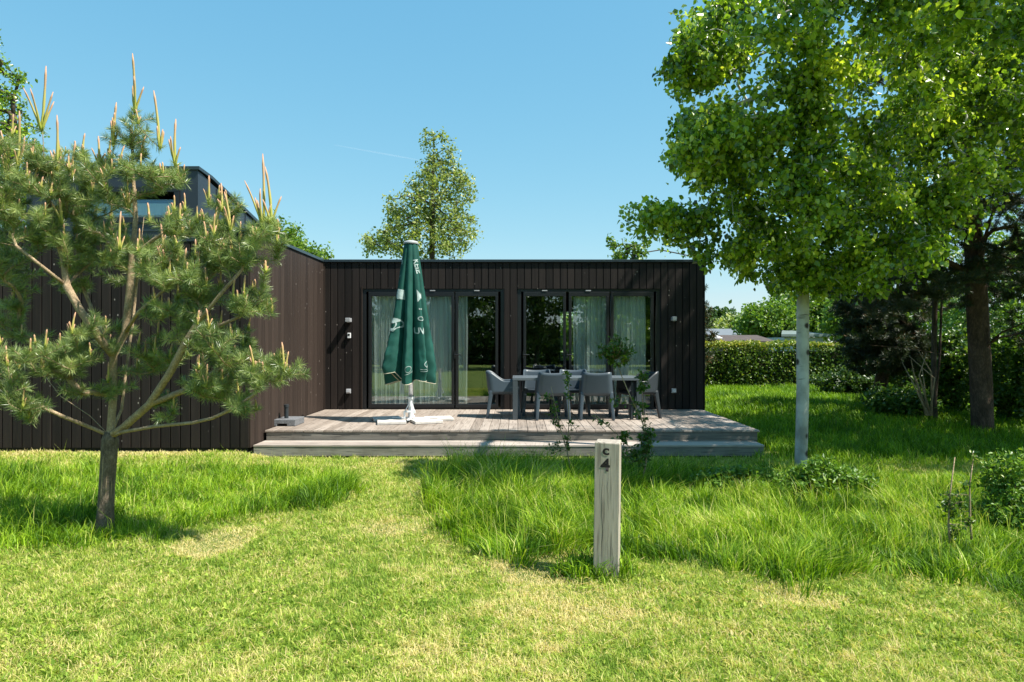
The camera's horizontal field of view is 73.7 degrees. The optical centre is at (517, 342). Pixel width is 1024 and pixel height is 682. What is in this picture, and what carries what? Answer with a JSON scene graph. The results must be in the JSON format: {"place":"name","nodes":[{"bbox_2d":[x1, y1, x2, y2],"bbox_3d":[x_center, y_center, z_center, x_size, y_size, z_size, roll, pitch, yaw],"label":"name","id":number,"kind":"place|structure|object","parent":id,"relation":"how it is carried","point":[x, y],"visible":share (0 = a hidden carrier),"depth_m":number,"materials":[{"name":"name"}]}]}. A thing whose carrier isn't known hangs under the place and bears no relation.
{"place":"outdoors","nodes":[
{"label":"outdoors","id":0,"kind":"place"},
{"bbox_2d":[0,348,1023,681],"bbox_3d":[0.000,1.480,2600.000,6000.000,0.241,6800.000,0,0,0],"label":"ground","id":1,"kind":"structure","parent":0,"point":[230,532],"depth_m":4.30,"materials":[{"name":"green plant"}]},
{"bbox_2d":[0,29,61,227],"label":"birch tree","id":2,"kind":"object","parent":1,"relation":"on","point":[13,99],"visible":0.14,"depth_m":14.01,"materials":[{"name":"green plant"}]},
{"bbox_2d":[33,509,170,541],"bbox_3d":[-3.408,1.494,5.660,1.133,0.200,0.732,0,0,0],"label":"grass tuft","id":3,"kind":"object","parent":1,"relation":"on","point":[122,525],"visible":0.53,"depth_m":5.59,"materials":[{"name":"green plant"}]},
{"bbox_2d":[0,53,311,533],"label":"young pine","id":4,"kind":"object","parent":1,"relation":"on","point":[203,337],"visible":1,"depth_m":5.44,"materials":[{"name":"green plant"}]},
{"bbox_2d":[0,452,372,555],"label":"lush grass","id":5,"kind":"structure","parent":1,"relation":"on","point":[336,485],"depth_m":6.73,"materials":[{"name":"green plant"}]},
{"bbox_2d":[267,209,333,258],"bbox_3d":[-7.667,-1.309,22.021,3.475,5.819,3.462,0,0,0],"label":"leafy tree","id":6,"kind":"object","parent":1,"relation":"on","point":[299,243],"visible":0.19,"depth_m":21.55,"materials":[{"name":"green plant"}]},
{"bbox_2d":[0,166,704,452],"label":"holiday cabin","id":7,"kind":"object","parent":1,"relation":"on","point":[516,307],"visible":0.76,"depth_m":12.85,"materials":[{"name":"wood"}]},
{"bbox_2d":[80,187,179,222],"bbox_3d":[-5.287,-1.878,9.373,1.360,0.491,0.150,0,0,0],"label":"clerestory window","id":8,"kind":"structure","parent":7,"relation":"in","point":[156,209],"depth_m":9.40,"materials":[{"name":"clear glass"}]},
{"bbox_2d":[345,318,351,322],"bbox_3d":[-3.162,-0.421,12.801,0.090,0.091,0.150,0,0,0],"label":"wall lamp","id":9,"kind":"object","parent":7,"relation":"attached to","point":[348,320],"visible":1,"depth_m":12.73,"materials":[{"name":"silver metal"}]},
{"bbox_2d":[372,296,454,403],"bbox_3d":[-1.990,0.117,13.011,1.622,2.226,0.097,0,0,0],"label":"curtain","id":10,"kind":"object","parent":7,"relation":"hanging from","point":[439,316],"visible":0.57,"depth_m":13.02,"materials":[{"name":"white fabric"}]},
{"bbox_2d":[363,289,503,409],"bbox_3d":[-1.581,0.132,12.911,2.679,2.296,0.179,0,0,0],"label":"glazed door","id":11,"kind":"structure","parent":7,"relation":"in","point":[455,354],"depth_m":12.89,"materials":[{"name":"black metal"}]},
{"bbox_2d":[458,296,467,403],"bbox_3d":[-1.041,0.117,13.014,0.208,2.226,0.127,0,0,0],"label":"curtain","id":12,"kind":"object","parent":7,"relation":"hanging from","point":[463,330],"visible":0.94,"depth_m":13.01,"materials":[{"name":"white fabric"}]},
{"bbox_2d":[558,310,573,362],"bbox_3d":[1.350,-0.170,18.005,0.540,1.400,0.050,0,0,0],"label":"back window","id":13,"kind":"structure","parent":7,"relation":"in","point":[559,361],"depth_m":17.98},
{"bbox_2d":[517,289,659,409],"bbox_3d":[1.351,0.132,12.911,2.691,2.296,0.179,0,0,0],"label":"glazed door","id":14,"kind":"structure","parent":7,"relation":"in","point":[526,292],"depth_m":12.89,"materials":[{"name":"black metal"}]},
{"bbox_2d":[573,296,605,403],"bbox_3d":[1.415,0.117,13.011,0.689,2.226,0.118,0,0,-3],"label":"curtain","id":15,"kind":"object","parent":7,"relation":"hanging from","point":[589,323],"visible":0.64,"depth_m":13.01,"materials":[{"name":"white fabric"}]},
{"bbox_2d":[610,292,645,403],"bbox_3d":[2.117,0.117,13.006,0.692,2.226,0.087,0,0,0],"label":"curtain","id":16,"kind":"object","parent":7,"relation":"hanging from","point":[630,317],"visible":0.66,"depth_m":13.01,"materials":[{"name":"white fabric"}]},
{"bbox_2d":[358,126,483,258],"bbox_3d":[-3.825,-3.426,27.157,5.104,10.196,4.076,0,0,0],"label":"leafy tree","id":17,"kind":"object","parent":1,"relation":"on","point":[431,180],"visible":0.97,"depth_m":26.68,"materials":[{"name":"green plant"}]},
{"bbox_2d":[253,409,763,456],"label":"timber deck","id":18,"kind":"structure","parent":1,"relation":"on","point":[362,433],"depth_m":9.83,"materials":[{"name":"grey wood"}]},
{"bbox_2d":[274,404,303,425],"bbox_3d":[-3.538,1.102,10.495,0.395,0.310,0.450,0,0,0],"label":"parasol foot","id":19,"kind":"object","parent":18,"relation":"on","point":[287,419],"visible":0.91,"depth_m":10.41},
{"bbox_2d":[372,416,399,421],"bbox_3d":[-2.116,1.236,11.080,0.440,0.045,0.400,0,0,-16],"label":"paving slab","id":20,"kind":"object","parent":18,"relation":"on","point":[374,418],"depth_m":11.06,"materials":[{"name":"concrete"}]},
{"bbox_2d":[377,419,405,424],"bbox_3d":[-1.956,1.236,10.640,0.440,0.045,0.400,0,0,-11],"label":"paving slab","id":21,"kind":"object","parent":18,"relation":"on","point":[391,421],"depth_m":10.49,"materials":[{"name":"concrete"}]},
{"bbox_2d":[410,418,442,423],"bbox_3d":[-1.426,1.236,10.740,0.440,0.045,0.400,0,0,-20],"label":"paving slab","id":22,"kind":"object","parent":18,"relation":"on","point":[427,421],"depth_m":10.61,"materials":[{"name":"concrete"}]},
{"bbox_2d":[382,240,435,420],"bbox_3d":[-1.712,-0.208,10.944,0.858,2.841,0.810,0,0,0],"label":"closed parasol","id":23,"kind":"object","parent":22,"relation":"on","point":[409,357],"visible":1,"depth_m":10.71,"materials":[{"name":"green fabric"}]},
{"bbox_2d":[424,416,453,420],"bbox_3d":[-1.276,1.236,11.120,0.440,0.045,0.400,0,0,-14],"label":"paving slab","id":24,"kind":"object","parent":18,"relation":"on","point":[447,418],"depth_m":11.06,"materials":[{"name":"concrete"}]},
{"bbox_2d":[486,370,520,417],"bbox_3d":[-0.240,0.868,11.619,0.597,0.782,0.573,0,0,-2],"label":"garden chair","id":25,"kind":"object","parent":18,"relation":"on","point":[496,384],"visible":0.84,"depth_m":11.36,"materials":[{"name":"grey plastic"}]},
{"bbox_2d":[521,369,554,415],"bbox_3d":[0.359,0.868,12.020,0.573,0.782,0.597,0,0,-3],"label":"garden chair","id":26,"kind":"object","parent":18,"relation":"on","point":[528,386],"visible":0.52,"depth_m":12.23,"materials":[{"name":"grey plastic"}]},
{"bbox_2d":[534,372,570,420],"bbox_3d":[0.577,0.868,11.310,0.573,0.782,0.597,0,0,-2],"label":"garden chair","id":27,"kind":"object","parent":18,"relation":"on","point":[545,382],"visible":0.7,"depth_m":11.05,"materials":[{"name":"grey plastic"}]},
{"bbox_2d":[557,369,590,415],"bbox_3d":[0.991,0.868,12.020,0.573,0.782,0.597,0,0,2],"label":"garden chair","id":28,"kind":"object","parent":18,"relation":"on","point":[574,388],"visible":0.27,"depth_m":12.24,"materials":[{"name":"grey plastic"}]},
{"bbox_2d":[513,375,641,419],"bbox_3d":[0.978,0.916,11.535,2.105,0.684,0.830,0,0,0],"label":"garden table","id":29,"kind":"object","parent":18,"relation":"on","point":[516,378],"visible":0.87,"depth_m":11.12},
{"bbox_2d":[578,372,614,420],"bbox_3d":[1.305,0.868,11.310,0.573,0.782,0.597,0,0,2],"label":"garden chair","id":30,"kind":"object","parent":18,"relation":"on","point":[595,384],"visible":1,"depth_m":11.05,"materials":[{"name":"grey plastic"}]},
{"bbox_2d":[615,370,661,419],"bbox_3d":[2.039,0.868,11.507,0.597,0.782,0.573,0,0,-20],"label":"garden chair","id":31,"kind":"object","parent":18,"relation":"on","point":[631,384],"visible":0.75,"depth_m":11.34,"materials":[{"name":"grey plastic"}]},
{"bbox_2d":[0,448,1022,579],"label":"seed stalks","id":32,"kind":"object","parent":1,"relation":"on","point":[765,511],"visible":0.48,"depth_m":5.68,"materials":[{"name":"green plant"}]},
{"bbox_2d":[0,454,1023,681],"bbox_3d":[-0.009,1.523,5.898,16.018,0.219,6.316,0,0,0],"label":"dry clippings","id":33,"kind":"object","parent":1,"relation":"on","point":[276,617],"visible":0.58,"depth_m":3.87,"materials":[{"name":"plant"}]},
{"bbox_2d":[539,370,578,473],"bbox_3d":[0.468,0.946,7.602,0.472,1.337,0.185,0,0,0],"label":"sapling","id":34,"kind":"object","parent":1,"relation":"on","point":[555,410],"visible":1,"depth_m":7.59,"materials":[{"name":"green plant"}]},
{"bbox_2d":[560,312,573,359],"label":"leafy bush","id":35,"kind":"object","parent":1,"relation":"on","point":[561,333],"visible":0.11,"depth_m":22.93,"materials":[{"name":"plant"}]},
{"bbox_2d":[533,539,650,584],"bbox_3d":[0.480,1.466,4.620,0.726,0.237,0.645,0,0,36],"label":"grass tuft","id":36,"kind":"object","parent":1,"relation":"on","point":[581,564],"visible":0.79,"depth_m":4.57,"materials":[{"name":"green plant"}]},
{"bbox_2d":[593,439,620,578],"bbox_3d":[0.612,1.173,4.624,0.166,1.015,0.168,1,-1,12],"label":"number post","id":37,"kind":"object","parent":1,"relation":"on","point":[607,496],"visible":0.9,"depth_m":4.54,"materials":[{"name":"grey wood"}]},
{"bbox_2d":[592,333,658,479],"bbox_3d":[1.149,0.758,7.313,0.716,1.715,0.352,0,0,0],"label":"sapling","id":38,"kind":"object","parent":1,"relation":"on","point":[613,352],"visible":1,"depth_m":7.28,"materials":[{"name":"green plant"}]},
{"bbox_2d":[605,233,692,258],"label":"leafy tree","id":39,"kind":"object","parent":1,"relation":"on","point":[627,248],"visible":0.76,"depth_m":18.95,"materials":[{"name":"green plant"}]},
{"bbox_2d":[705,283,719,384],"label":"spruce tree","id":40,"kind":"object","parent":1,"relation":"on","point":[710,354],"visible":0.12,"depth_m":19.82,"materials":[{"name":"plant"}]},
{"bbox_2d":[705,299,736,321],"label":"leafy tree","id":41,"kind":"object","parent":1,"relation":"on","point":[719,312],"visible":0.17,"depth_m":74.02,"materials":[{"name":"green plant"}]},
{"bbox_2d":[706,329,740,334],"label":"cottage","id":42,"kind":"structure","parent":1,"relation":"on","point":[726,331],"depth_m":45.55,"materials":[{"name":"grey metal"}]},
{"bbox_2d":[708,313,742,329],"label":"leafy tree","id":43,"kind":"object","parent":1,"relation":"on","point":[723,323],"visible":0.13,"depth_m":59.54,"materials":[{"name":"green plant"}]},
{"bbox_2d":[688,460,790,491],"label":"leafy shrub","id":44,"kind":"object","parent":1,"relation":"on","point":[715,474],"visible":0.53,"depth_m":7.01,"materials":[{"name":"green plant"}]},
{"bbox_2d":[705,335,773,350],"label":"cottage","id":45,"kind":"structure","parent":1,"relation":"on","point":[730,338],"depth_m":31.04,"materials":[{"name":"grey"}]},
{"bbox_2d":[730,296,796,337],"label":"leafy tree","id":46,"kind":"object","parent":1,"relation":"on","point":[769,320],"visible":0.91,"depth_m":36.97,"materials":[{"name":"green plant"}]},
{"bbox_2d":[768,330,830,350],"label":"cottage","id":47,"kind":"structure","parent":1,"relation":"on","point":[791,334],"depth_m":34.30,"materials":[{"name":"white"}]},
{"bbox_2d":[763,290,841,342],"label":"leafy tree","id":48,"kind":"object","parent":1,"relation":"on","point":[815,308],"visible":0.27,"depth_m":40.83,"materials":[{"name":"green plant"}]},
{"bbox_2d":[705,338,902,387],"bbox_3d":[10.994,0.701,20.773,16.115,1.697,1.236,0,0,0],"label":"clipped hedge","id":49,"kind":"object","parent":1,"relation":"on","point":[734,365],"visible":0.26,"depth_m":20.40,"materials":[{"name":"green plant"}]},
{"bbox_2d":[617,0,1023,465],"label":"birch tree","id":50,"kind":"object","parent":1,"relation":"on","point":[975,48],"visible":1,"depth_m":7.28,"materials":[{"name":"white plant"}]},
{"bbox_2d":[773,453,881,499],"bbox_3d":[3.134,1.418,7.022,1.232,0.546,0.781,0,0,0],"label":"leafy shrub","id":51,"kind":"object","parent":1,"relation":"on","point":[819,472],"visible":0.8,"depth_m":6.85,"materials":[{"name":"green plant"}]},
{"bbox_2d":[809,364,874,394],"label":"leafy shrub","id":52,"kind":"object","parent":1,"relation":"on","point":[849,381],"visible":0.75,"depth_m":17.25,"materials":[{"name":"green plant"}]},
{"bbox_2d":[705,382,1023,483],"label":"back lawn grass","id":53,"kind":"structure","parent":1,"relation":"on","point":[838,444],"depth_m":11.20,"materials":[{"name":"green plant"}]},
{"bbox_2d":[826,232,962,388],"bbox_3d":[7.774,-0.687,14.170,2.629,3.836,2.689,0,0,0],"label":"pine tree","id":54,"kind":"object","parent":53,"relation":"on","point":[892,333],"visible":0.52,"depth_m":13.84,"materials":[{"name":"green plant"}]},
{"bbox_2d":[902,349,934,415],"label":"dead stump shoots","id":55,"kind":"object","parent":53,"relation":"on","point":[928,410],"visible":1,"depth_m":11.91,"materials":[{"name":"brown wood"}]},
{"bbox_2d":[855,380,949,420],"bbox_3d":[7.217,1.150,12.877,1.429,0.860,1.617,0,0,0],"label":"leafy shrub","id":56,"kind":"object","parent":1,"relation":"on","point":[894,399],"visible":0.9,"depth_m":12.54,"materials":[{"name":"green plant"}]},
{"bbox_2d":[816,282,993,342],"bbox_3d":[19.188,-1.051,34.005,8.081,5.444,4.937,0,0,0],"label":"leafy tree","id":57,"kind":"object","parent":1,"relation":"on","point":[831,322],"visible":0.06,"depth_m":34.32,"materials":[{"name":"green plant"}]},
{"bbox_2d":[888,332,942,396],"bbox_3d":[9.176,0.623,15.527,2.108,1.749,1.682,0,0,0],"label":"leafy shrub","id":58,"kind":"object","parent":1,"relation":"on","point":[898,380],"visible":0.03,"depth_m":15.41,"materials":[{"name":"green plant"}]},
{"bbox_2d":[826,0,1023,431],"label":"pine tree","id":59,"kind":"object","parent":1,"relation":"on","point":[972,278],"visible":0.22,"depth_m":11.24,"materials":[{"name":"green plant"}]},
{"bbox_2d":[901,222,965,420],"bbox_3d":[7.396,-0.686,12.067,1.483,4.380,1.450,0,0,0],"label":"twin stem tree","id":60,"kind":"object","parent":1,"relation":"on","point":[935,368],"visible":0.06,"depth_m":12.17,"materials":[{"name":"brown plant"}]},
{"bbox_2d":[911,328,969,413],"bbox_3d":[8.624,0.611,13.411,1.326,1.936,1.609,0,0,0],"label":"leafy shrub","id":61,"kind":"object","parent":1,"relation":"on","point":[953,387],"visible":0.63,"depth_m":13.19,"materials":[{"name":"green plant"}]},
{"bbox_2d":[936,457,968,545],"bbox_3d":[3.307,1.243,5.196,0.258,0.742,0.159,0,0,0],"label":"sapling","id":62,"kind":"object","parent":1,"relation":"on","point":[946,504],"visible":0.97,"depth_m":5.19,"materials":[{"name":"green plant"}]},
{"bbox_2d":[955,450,982,540],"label":"sapling","id":63,"kind":"object","parent":1,"relation":"on","point":[969,522],"visible":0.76,"depth_m":5.25,"materials":[{"name":"green plant"}]},
{"bbox_2d":[919,204,1023,335],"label":"leafy tree","id":64,"kind":"object","parent":1,"relation":"on","point":[955,320],"visible":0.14,"depth_m":23.53,"materials":[{"name":"green plant"}]},
{"bbox_2d":[948,309,1019,395],"bbox_3d":[11.027,0.325,16.002,2.680,2.240,1.617,0,0,0],"label":"leafy shrub","id":65,"kind":"object","parent":1,"relation":"on","point":[996,313],"depth_m":15.84,"materials":[{"name":"green plant"}]},
{"bbox_2d":[968,446,1023,532],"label":"leafy shrub","id":66,"kind":"object","parent":1,"relation":"on","point":[1008,486],"visible":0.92,"depth_m":5.86,"materials":[{"name":"green plant"}]},
{"bbox_2d":[990,315,1023,422],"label":"leafy shrub","id":67,"kind":"object","parent":1,"relation":"on","point":[1007,357],"visible":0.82,"depth_m":12.19,"materials":[{"name":"green plant"}]},
{"bbox_2d":[0,0,1023,342],"label":"sky","id":68,"kind":"structure","parent":0,"point":[558,115],"materials":[{"name":"blue"}]},
{"bbox_2d":[394,436,1023,608],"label":"long grass","id":69,"kind":"structure","parent":0,"point":[996,565],"depth_m":5.58,"materials":[{"name":"green plant"}]}
]}

